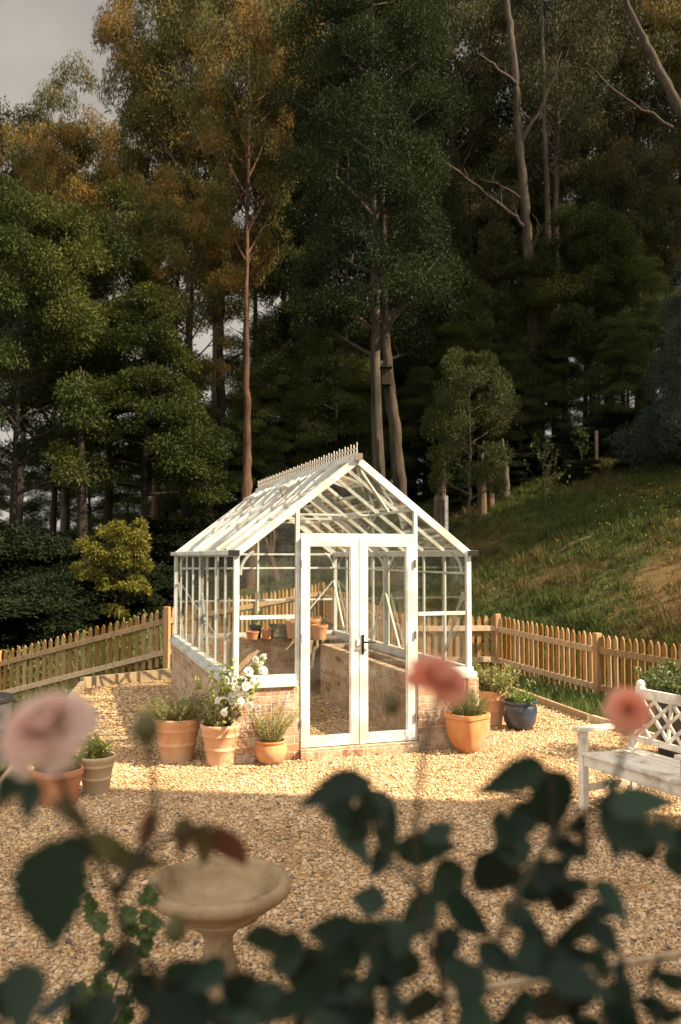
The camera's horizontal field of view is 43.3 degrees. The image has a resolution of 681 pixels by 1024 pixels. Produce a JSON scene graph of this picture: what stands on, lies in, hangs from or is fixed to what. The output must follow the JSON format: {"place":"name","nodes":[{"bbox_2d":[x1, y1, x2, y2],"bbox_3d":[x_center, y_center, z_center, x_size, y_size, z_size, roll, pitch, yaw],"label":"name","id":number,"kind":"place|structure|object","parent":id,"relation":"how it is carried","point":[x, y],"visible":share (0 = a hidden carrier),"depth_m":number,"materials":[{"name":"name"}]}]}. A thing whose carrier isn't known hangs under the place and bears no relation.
{"place":"outdoors","nodes":[
{"label":"outdoors","id":0,"kind":"place"},
{"bbox_2d":[0,678,680,1023],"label":"gravel path","id":1,"kind":"structure","parent":0,"point":[314,688],"depth_m":6.51,"materials":[{"name":"beige gravel"}]},
{"bbox_2d":[32,750,84,806],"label":"potted plant","id":2,"kind":"object","parent":1,"relation":"on","point":[72,778],"visible":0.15,"depth_m":7.07,"materials":[{"name":"orange plant"}]},
{"bbox_2d":[78,732,115,794],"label":"potted plant","id":3,"kind":"object","parent":1,"relation":"on","point":[98,765],"visible":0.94,"depth_m":7.43,"materials":[{"name":"brown plant"}]},
{"bbox_2d":[62,883,164,1023],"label":"leafy shoot","id":4,"kind":"object","parent":1,"relation":"on","point":[98,921],"visible":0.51,"depth_m":2.55,"materials":[{"name":"green plant"}]},
{"bbox_2d":[80,668,170,688],"bbox_3d":[-3.400,2.715,14.014,1.790,0.200,0.071,3,-4,-43],"label":"timber edging","id":5,"kind":"object","parent":1,"relation":"on","point":[122,678],"visible":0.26,"depth_m":13.90,"materials":[{"name":"brown wood"}]},
{"bbox_2d":[0,691,265,1023],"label":"rose bush","id":6,"kind":"object","parent":1,"relation":"on","point":[49,733],"visible":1,"depth_m":0.71,"materials":[{"name":"green plant"}]},
{"bbox_2d":[132,690,211,762],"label":"potted plant","id":7,"kind":"object","parent":1,"relation":"on","point":[179,726],"visible":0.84,"depth_m":8.56,"materials":[{"name":"green plant"}]},
{"bbox_2d":[146,856,290,1000],"bbox_3d":[-0.551,1.963,3.877,0.656,0.601,0.656,0,-3,0],"label":"bird bath","id":8,"kind":"object","parent":1,"relation":"on","point":[217,902],"visible":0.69,"depth_m":3.95,"materials":[{"name":"beige stone"}]},
{"bbox_2d":[189,654,267,766],"bbox_3d":[-1.110,1.943,8.457,0.584,1.110,0.827,2,-3,-32],"label":"potted plant","id":9,"kind":"object","parent":1,"relation":"on","point":[220,734],"visible":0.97,"depth_m":8.40,"materials":[{"name":"green plant"}]},
{"bbox_2d":[183,636,294,675],"bbox_3d":[-1.549,2.346,13.260,1.760,0.800,0.400,1,-3,-18],"label":"raised bed","id":10,"kind":"object","parent":1,"relation":"on","point":[280,655],"visible":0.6,"depth_m":13.19,"materials":[{"name":"brick"}]},
{"bbox_2d":[249,689,303,764],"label":"potted plant","id":11,"kind":"object","parent":1,"relation":"on","point":[269,749],"visible":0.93,"depth_m":8.48,"materials":[{"name":"green plant"}]},
{"bbox_2d":[169,443,489,764],"bbox_3d":[-0.515,1.009,11.368,2.872,3.275,5.080,1,-3,-18],"label":"greenhouse","id":12,"kind":"object","parent":1,"relation":"on","point":[241,528],"visible":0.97,"depth_m":9.21,"materials":[{"name":"metal"}]},
{"bbox_2d":[300,538,359,747],"bbox_3d":[-0.115,1.341,8.892,0.643,2.138,0.065,1,-3,-18],"label":"door","id":13,"kind":"structure","parent":12,"relation":"in","point":[351,738],"depth_m":8.87,"materials":[{"name":"white metal"}]},
{"bbox_2d":[359,538,416,743],"bbox_3d":[0.506,1.350,9.067,0.638,2.138,0.112,1,-3,-18],"label":"door","id":14,"kind":"structure","parent":12,"relation":"in","point":[365,737],"depth_m":9.06,"materials":[{"name":"white metal"}]},
{"bbox_2d":[320,643,405,729],"bbox_3d":[0.500,2.263,11.173,0.480,0.750,3.730,1,-3,-18],"label":"raised bed","id":15,"kind":"object","parent":1,"relation":"on","point":[386,671],"visible":0.49,"depth_m":10.83,"materials":[{"name":"brick"}]},
{"bbox_2d":[240,655,680,1023],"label":"rose bush","id":16,"kind":"object","parent":1,"relation":"on","point":[323,989],"visible":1,"depth_m":0.80,"materials":[{"name":"green plant"}]},
{"bbox_2d":[443,688,490,753],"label":"potted plant","id":17,"kind":"object","parent":1,"relation":"on","point":[466,722],"visible":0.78,"depth_m":8.94,"materials":[{"name":"green plant"}]},
{"bbox_2d":[472,658,535,725],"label":"potted plant","id":18,"kind":"object","parent":1,"relation":"on","point":[493,685],"visible":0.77,"depth_m":10.44,"materials":[{"name":"green plant"}]},
{"bbox_2d":[502,687,538,730],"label":"potted plant","id":19,"kind":"object","parent":1,"relation":"on","point":[519,712],"visible":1,"depth_m":10.11,"materials":[{"name":"green plant"}]},
{"bbox_2d":[378,950,680,1013],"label":"timber edging","id":20,"kind":"object","parent":1,"relation":"on","point":[631,963],"visible":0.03,"depth_m":4.13,"materials":[{"name":"brown wood"}]},
{"bbox_2d":[572,680,680,809],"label":"garden bench","id":21,"kind":"object","parent":1,"relation":"on","point":[659,772],"visible":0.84,"depth_m":6.92,"materials":[{"name":"white paint"}]},
{"bbox_2d":[634,657,680,757],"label":"potted plant","id":22,"kind":"object","parent":1,"relation":"on","point":[662,681],"visible":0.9,"depth_m":8.71,"materials":[{"name":"green plant"}]},
{"bbox_2d":[0,409,680,774],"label":"ground","id":23,"kind":"structure","parent":0,"point":[657,575],"depth_m":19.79,"materials":[{"name":"green plant"}]},
{"bbox_2d":[0,459,51,533],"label":"tree","id":24,"kind":"object","parent":23,"relation":"on","point":[5,505],"visible":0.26,"depth_m":57.78,"materials":[{"name":"green plant"}]},
{"bbox_2d":[0,520,52,584],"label":"shrub","id":25,"kind":"object","parent":23,"relation":"on","point":[7,533],"visible":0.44,"depth_m":24.41,"materials":[{"name":"green plant"}]},
{"bbox_2d":[0,532,78,581],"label":"shrub","id":26,"kind":"object","parent":23,"relation":"on","point":[51,552],"visible":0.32,"depth_m":25.29,"materials":[{"name":"green plant"}]},
{"bbox_2d":[0,582,89,670],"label":"shrub","id":27,"kind":"object","parent":23,"relation":"on","point":[46,609],"visible":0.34,"depth_m":19.96,"materials":[{"name":"green plant"}]},
{"bbox_2d":[0,592,94,669],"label":"shrub","id":28,"kind":"object","parent":23,"relation":"on","point":[50,623],"visible":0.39,"depth_m":20.19,"materials":[{"name":"green plant"}]},
{"bbox_2d":[0,115,106,529],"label":"gum tree","id":29,"kind":"object","parent":23,"relation":"on","point":[29,136],"visible":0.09,"depth_m":50.61,"materials":[{"name":"green plant"}]},
{"bbox_2d":[0,580,111,655],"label":"shrub","id":30,"kind":"object","parent":23,"relation":"on","point":[65,588],"visible":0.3,"depth_m":21.05,"materials":[{"name":"green plant"}]},
{"bbox_2d":[0,170,127,530],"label":"tree","id":31,"kind":"object","parent":23,"relation":"on","point":[50,264],"visible":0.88,"depth_m":26.89,"materials":[{"name":"green plant"}]},
{"bbox_2d":[7,572,142,644],"bbox_3d":[-7.238,2.675,22.838,4.073,2.132,4.046,-2,-4,33],"label":"shrub","id":32,"kind":"object","parent":23,"relation":"on","point":[45,581],"visible":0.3,"depth_m":22.06,"materials":[{"name":"green plant"}]},
{"bbox_2d":[0,270,151,534],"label":"tree","id":33,"kind":"object","parent":23,"relation":"on","point":[31,320],"visible":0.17,"depth_m":34.74,"materials":[{"name":"green plant"}]},
{"bbox_2d":[5,49,150,571],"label":"gum tree","id":34,"kind":"object","parent":23,"relation":"on","point":[107,140],"visible":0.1,"depth_m":54.71,"materials":[{"name":"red plant"}]},
{"bbox_2d":[0,137,157,567],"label":"gum tree","id":35,"kind":"object","parent":23,"relation":"on","point":[50,153],"visible":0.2,"depth_m":41.92,"materials":[{"name":"green plant"}]},
{"bbox_2d":[49,366,114,570],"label":"bare tree","id":36,"kind":"object","parent":23,"relation":"on","point":[82,522],"visible":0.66,"depth_m":26.93,"materials":[{"name":"brown plant"}]},
{"bbox_2d":[0,607,170,701],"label":"picket fence","id":37,"kind":"object","parent":23,"relation":"on","point":[165,623],"visible":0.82,"depth_m":15.80,"materials":[{"name":"brown wood"}]},
{"bbox_2d":[42,448,133,568],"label":"tree","id":38,"kind":"object","parent":23,"relation":"on","point":[91,523],"visible":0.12,"depth_m":56.53,"materials":[{"name":"green plant"}]},
{"bbox_2d":[68,517,155,628],"bbox_3d":[-6.023,1.916,22.519,2.392,3.682,2.143,0,-3,0],"label":"wattle bush","id":39,"kind":"object","parent":23,"relation":"on","point":[120,546],"visible":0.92,"depth_m":22.18,"materials":[{"name":"green plant"}]},
{"bbox_2d":[1,599,230,710],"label":"weeds","id":40,"kind":"object","parent":23,"relation":"on","point":[113,654],"visible":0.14,"depth_m":18.23,"materials":[{"name":"green plant"}]},
{"bbox_2d":[20,176,218,570],"bbox_3d":[-8.010,-4.418,31.671,7.022,15.786,6.957,1,-3,-11],"label":"tree","id":41,"kind":"object","parent":23,"relation":"on","point":[114,244],"visible":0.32,"depth_m":30.94,"materials":[{"name":"green plant"}]},
{"bbox_2d":[89,569,204,625],"bbox_3d":[-5.657,2.434,23.876,3.753,1.767,3.778,2,-4,-37],"label":"shrub","id":42,"kind":"object","parent":23,"relation":"on","point":[159,595],"visible":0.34,"depth_m":23.06,"materials":[{"name":"green plant"}]},
{"bbox_2d":[56,280,239,562],"bbox_3d":[-6.148,-2.330,29.232,6.195,11.141,6.138,-2,-3,29],"label":"tree","id":43,"kind":"object","parent":23,"relation":"on","point":[169,455],"visible":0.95,"depth_m":28.68,"materials":[{"name":"green plant"}]},
{"bbox_2d":[90,0,220,564],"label":"gum tree","id":44,"kind":"object","parent":23,"relation":"on","point":[110,28],"visible":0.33,"depth_m":45.83,"materials":[{"name":"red plant"}]},
{"bbox_2d":[113,416,207,563],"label":"tree","id":45,"kind":"object","parent":23,"relation":"on","point":[166,504],"visible":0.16,"depth_m":50.90,"materials":[{"name":"green plant"}]},
{"bbox_2d":[110,562,232,613],"bbox_3d":[-5.208,2.287,24.857,4.093,1.707,4.066,-2,-3,30],"label":"shrub","id":46,"kind":"object","parent":23,"relation":"on","point":[166,569],"visible":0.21,"depth_m":24.19,"materials":[{"name":"green plant"}]},
{"bbox_2d":[126,515,223,572],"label":"shrub","id":47,"kind":"object","parent":23,"relation":"on","point":[167,528],"visible":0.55,"depth_m":31.10,"materials":[{"name":"green plant"}]},
{"bbox_2d":[104,63,249,561],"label":"gum tree","id":48,"kind":"object","parent":23,"relation":"on","point":[173,511],"visible":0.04,"depth_m":52.05,"materials":[{"name":"green plant"}]},
{"bbox_2d":[106,163,255,442],"bbox_3d":[-6.301,-5.639,34.177,6.006,16.481,6.111,2,-4,-36],"label":"gum tree","id":49,"kind":"object","parent":23,"relation":"on","point":[229,282],"visible":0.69,"depth_m":33.77,"materials":[{"name":"green plant"}]},
{"bbox_2d":[179,405,255,527],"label":"tree","id":50,"kind":"object","parent":23,"relation":"on","point":[201,512],"visible":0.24,"depth_m":33.57,"materials":[{"name":"green plant"}]},
{"bbox_2d":[113,0,326,513],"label":"gum tree","id":51,"kind":"object","parent":23,"relation":"on","point":[141,56],"visible":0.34,"depth_m":42.04,"materials":[{"name":"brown plant"}]},
{"bbox_2d":[216,289,229,513],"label":"bare tree","id":52,"kind":"object","parent":23,"relation":"on","point":[221,397],"visible":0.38,"depth_m":34.14,"materials":[{"name":"brown plant"}]},
{"bbox_2d":[172,0,322,469],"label":"gum tree","id":53,"kind":"object","parent":23,"relation":"on","point":[210,95],"visible":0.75,"depth_m":36.06,"materials":[{"name":"red plant"}]},
{"bbox_2d":[170,582,324,654],"bbox_3d":[-1.755,2.288,17.736,0.105,1.545,5.174,-2,-3,31],"label":"picket fence","id":54,"kind":"object","parent":23,"relation":"on","point":[318,604],"visible":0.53,"depth_m":17.66,"materials":[{"name":"brown wood"}]},
{"bbox_2d":[209,381,295,511],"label":"tree","id":55,"kind":"object","parent":23,"relation":"on","point":[260,416],"visible":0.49,"depth_m":34.44,"materials":[{"name":"green plant"}]},
{"bbox_2d":[241,238,279,588],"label":"bare tree","id":56,"kind":"object","parent":23,"relation":"on","point":[248,578],"visible":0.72,"depth_m":27.15,"materials":[{"name":"red plant"}]},
{"bbox_2d":[230,367,330,540],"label":"tree","id":57,"kind":"object","parent":23,"relation":"on","point":[284,448],"visible":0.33,"depth_m":35.51,"materials":[{"name":"green plant"}]},
{"bbox_2d":[223,479,340,555],"bbox_3d":[-2.369,0.390,33.081,4.996,3.341,5.029,-1,-3,22],"label":"shrub","id":58,"kind":"object","parent":23,"relation":"on","point":[283,531],"visible":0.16,"depth_m":31.75,"materials":[{"name":"green plant"}]},
{"bbox_2d":[226,235,355,538],"bbox_3d":[-2.234,-5.401,38.148,6.194,14.127,5.712,0,-3,-9],"label":"tree","id":59,"kind":"object","parent":23,"relation":"on","point":[263,357],"visible":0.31,"depth_m":37.58,"materials":[{"name":"green plant"}]},
{"bbox_2d":[254,337,367,500],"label":"tree","id":60,"kind":"object","parent":23,"relation":"on","point":[292,375],"visible":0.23,"depth_m":36.35,"materials":[{"name":"green plant"}]},
{"bbox_2d":[233,34,397,443],"bbox_3d":[-0.841,-10.650,40.545,8.131,24.189,7.598,1,-3,-25],"label":"tree","id":61,"kind":"object","parent":23,"relation":"on","point":[297,193],"visible":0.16,"depth_m":39.20,"materials":[{"name":"green plant"}]},
{"bbox_2d":[273,291,391,531],"bbox_3d":[-0.351,-3.999,35.282,4.228,10.458,4.585,3,-4,-42],"label":"tree","id":62,"kind":"object","parent":23,"relation":"on","point":[316,368],"visible":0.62,"depth_m":34.67,"materials":[{"name":"green plant"}]},
{"bbox_2d":[293,470,392,535],"bbox_3d":[-0.085,-0.216,34.015,4.723,3.158,4.754,-1,-3,13],"label":"shrub","id":63,"kind":"object","parent":23,"relation":"on","point":[356,503],"visible":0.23,"depth_m":33.19,"materials":[{"name":"green plant"}]},
{"bbox_2d":[321,586,399,645],"bbox_3d":[0.328,2.363,17.658,0.105,1.557,4.722,1,-3,-19],"label":"picket fence","id":64,"kind":"object","parent":23,"relation":"on","point":[326,615],"visible":0.3,"depth_m":18.21,"materials":[{"name":"brown wood"}]},
{"bbox_2d":[317,357,404,509],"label":"tree","id":65,"kind":"object","parent":23,"relation":"on","point":[385,431],"visible":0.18,"depth_m":36.02,"materials":[{"name":"green plant"}]},
{"bbox_2d":[264,0,475,533],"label":"tree","id":66,"kind":"object","parent":23,"relation":"on","point":[419,290],"visible":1,"depth_m":31.14,"materials":[{"name":"green plant"}]},
{"bbox_2d":[381,145,411,517],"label":"bare tree","id":67,"kind":"object","parent":23,"relation":"on","point":[397,466],"visible":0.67,"depth_m":31.05,"materials":[{"name":"brown plant"}]},
{"bbox_2d":[358,92,477,500],"bbox_3d":[3.278,-9.605,39.663,5.908,19.176,5.521,-3,-4,41],"label":"tree","id":68,"kind":"object","parent":23,"relation":"on","point":[448,207],"visible":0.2,"depth_m":38.94,"materials":[{"name":"green plant"}]},
{"bbox_2d":[386,432,483,498],"bbox_3d":[4.104,-1.784,36.050,4.571,3.036,4.541,1,-3,-14],"label":"shrub","id":69,"kind":"object","parent":23,"relation":"on","point":[419,487],"visible":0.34,"depth_m":35.30,"materials":[{"name":"green plant"}]},
{"bbox_2d":[397,360,474,499],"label":"tree","id":70,"kind":"object","parent":23,"relation":"on","point":[417,387],"visible":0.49,"depth_m":36.09,"materials":[{"name":"green plant"}]},
{"bbox_2d":[393,249,502,441],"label":"tree","id":71,"kind":"object","parent":23,"relation":"on","point":[470,293],"visible":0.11,"depth_m":40.55,"materials":[{"name":"green plant"}]},
{"bbox_2d":[400,614,500,668],"bbox_3d":[1.991,2.542,15.505,1.858,1.400,0.104,0,-3,-8],"label":"picket fence","id":72,"kind":"object","parent":23,"relation":"on","point":[495,638],"visible":0.46,"depth_m":15.56,"materials":[{"name":"brown wood"}]},
{"bbox_2d":[377,40,524,370],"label":"gum tree","id":73,"kind":"object","parent":23,"relation":"on","point":[489,72],"visible":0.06,"depth_m":49.39,"materials":[{"name":"green plant"}]},
{"bbox_2d":[405,315,512,455],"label":"tree","id":74,"kind":"object","parent":23,"relation":"on","point":[450,341],"visible":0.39,"depth_m":37.63,"materials":[{"name":"green plant"}]},
{"bbox_2d":[402,0,521,476],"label":"gum tree","id":75,"kind":"object","parent":23,"relation":"on","point":[478,32],"visible":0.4,"depth_m":46.84,"materials":[{"name":"green plant"}]},
{"bbox_2d":[419,344,522,526],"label":"tree","id":76,"kind":"object","parent":23,"relation":"on","point":[498,453],"visible":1,"depth_m":27.05,"materials":[{"name":"green plant"}]},
{"bbox_2d":[419,149,529,461],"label":"gum tree","id":77,"kind":"object","parent":23,"relation":"on","point":[492,242],"visible":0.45,"depth_m":41.97,"materials":[{"name":"green plant"}]},
{"bbox_2d":[457,341,530,445],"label":"tree","id":78,"kind":"object","parent":23,"relation":"on","point":[502,347],"visible":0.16,"depth_m":36.97,"materials":[{"name":"green plant"}]},
{"bbox_2d":[430,0,561,445],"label":"bare tree","id":79,"kind":"object","parent":23,"relation":"on","point":[523,222],"visible":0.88,"depth_m":36.11,"materials":[{"name":"brown plant"}]},
{"bbox_2d":[466,280,546,441],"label":"tree","id":80,"kind":"object","parent":23,"relation":"on","point":[499,337],"visible":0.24,"depth_m":42.63,"materials":[{"name":"green plant"}]},
{"bbox_2d":[461,102,561,445],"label":"gum tree","id":81,"kind":"object","parent":23,"relation":"on","point":[497,188],"visible":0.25,"depth_m":48.42,"materials":[{"name":"green plant"}]},
{"bbox_2d":[484,347,549,459],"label":"tree","id":82,"kind":"object","parent":23,"relation":"on","point":[519,386],"visible":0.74,"depth_m":34.90,"materials":[{"name":"green plant"}]},
{"bbox_2d":[508,336,580,457],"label":"tree","id":83,"kind":"object","parent":23,"relation":"on","point":[542,403],"visible":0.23,"depth_m":35.69,"materials":[{"name":"green plant"}]},
{"bbox_2d":[540,0,554,405],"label":"bare tree","id":84,"kind":"object","parent":23,"relation":"on","point":[547,185],"visible":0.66,"depth_m":38.80,"materials":[{"name":"brown plant"}]},
{"bbox_2d":[468,26,627,438],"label":"gum tree","id":85,"kind":"object","parent":23,"relation":"on","point":[500,116],"visible":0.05,"depth_m":52.18,"materials":[{"name":"green plant"}]},
{"bbox_2d":[498,617,601,695],"bbox_3d":[3.383,2.557,14.280,0.103,1.462,2.885,1,-3,-21],"label":"picket fence","id":86,"kind":"object","parent":23,"relation":"on","point":[594,668],"visible":0.83,"depth_m":14.05,"materials":[{"name":"brown wood"}]},
{"bbox_2d":[486,79,616,431],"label":"gum tree","id":87,"kind":"object","parent":23,"relation":"on","point":[575,178],"visible":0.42,"depth_m":44.19,"materials":[{"name":"green plant"}]},
{"bbox_2d":[535,331,592,445],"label":"tree","id":88,"kind":"object","parent":23,"relation":"on","point":[561,397],"visible":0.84,"depth_m":34.90,"materials":[{"name":"green plant"}]},
{"bbox_2d":[493,0,641,443],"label":"gum tree","id":89,"kind":"object","parent":23,"relation":"on","point":[524,24],"visible":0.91,"depth_m":40.40,"materials":[{"name":"green plant"}]},
{"bbox_2d":[490,669,655,732],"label":"grass","id":90,"kind":"structure","parent":23,"relation":"on","point":[591,699],"depth_m":12.69,"materials":[{"name":"green plant"}]},
{"bbox_2d":[496,0,656,426],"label":"gum tree","id":91,"kind":"object","parent":23,"relation":"on","point":[618,16],"visible":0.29,"depth_m":45.40,"materials":[{"name":"green plant"}]},
{"bbox_2d":[502,199,659,439],"bbox_3d":[9.842,-7.380,35.477,6.124,10.311,6.651,0,-3,0],"label":"tree","id":92,"kind":"object","parent":23,"relation":"on","point":[602,242],"visible":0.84,"depth_m":34.55,"materials":[{"name":"green plant"}]},
{"bbox_2d":[556,319,634,420],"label":"tree","id":93,"kind":"object","parent":23,"relation":"on","point":[613,379],"visible":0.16,"depth_m":35.99,"materials":[{"name":"green plant"}]},
{"bbox_2d":[575,310,659,424],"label":"tree","id":94,"kind":"object","parent":23,"relation":"on","point":[640,335],"visible":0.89,"depth_m":32.01,"materials":[{"name":"green plant"}]},
{"bbox_2d":[560,0,680,405],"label":"gum tree","id":95,"kind":"object","parent":23,"relation":"on","point":[661,15],"visible":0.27,"depth_m":47.43,"materials":[{"name":"green plant"}]},
{"bbox_2d":[579,138,679,389],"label":"gum tree","id":96,"kind":"object","parent":23,"relation":"on","point":[642,165],"visible":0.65,"depth_m":42.10,"materials":[{"name":"green plant"}]},
{"bbox_2d":[587,0,680,129],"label":"bare tree","id":97,"kind":"object","parent":23,"relation":"on","point":[672,95],"visible":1,"depth_m":26.00,"materials":[{"name":"brown plant"}]},
{"bbox_2d":[601,247,675,405],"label":"tree","id":98,"kind":"object","parent":23,"relation":"on","point":[661,277],"visible":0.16,"depth_m":38.78,"materials":[{"name":"green plant"}]},
{"bbox_2d":[599,635,680,701],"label":"picket fence","id":99,"kind":"object","parent":23,"relation":"on","point":[650,658],"visible":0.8,"depth_m":12.40,"materials":[{"name":"brown wood"}]},
{"bbox_2d":[603,58,680,396],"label":"gum tree","id":100,"kind":"object","parent":23,"relation":"on","point":[663,101],"visible":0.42,"depth_m":46.77,"materials":[{"name":"green plant"}]},
{"bbox_2d":[610,257,680,472],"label":"tree","id":101,"kind":"object","parent":23,"relation":"on","point":[672,400],"visible":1,"depth_m":25.17,"materials":[{"name":"green plant"}]},
{"bbox_2d":[618,299,680,405],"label":"tree","id":102,"kind":"object","parent":23,"relation":"on","point":[642,313],"visible":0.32,"depth_m":33.95,"materials":[{"name":"green plant"}]},
{"bbox_2d":[630,171,680,316],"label":"gum tree","id":103,"kind":"object","parent":23,"relation":"on","point":[667,199],"visible":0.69,"depth_m":44.44,"materials":[{"name":"green plant"}]},
{"bbox_2d":[0,0,680,571],"label":"sky","id":104,"kind":"structure","parent":0,"point":[35,35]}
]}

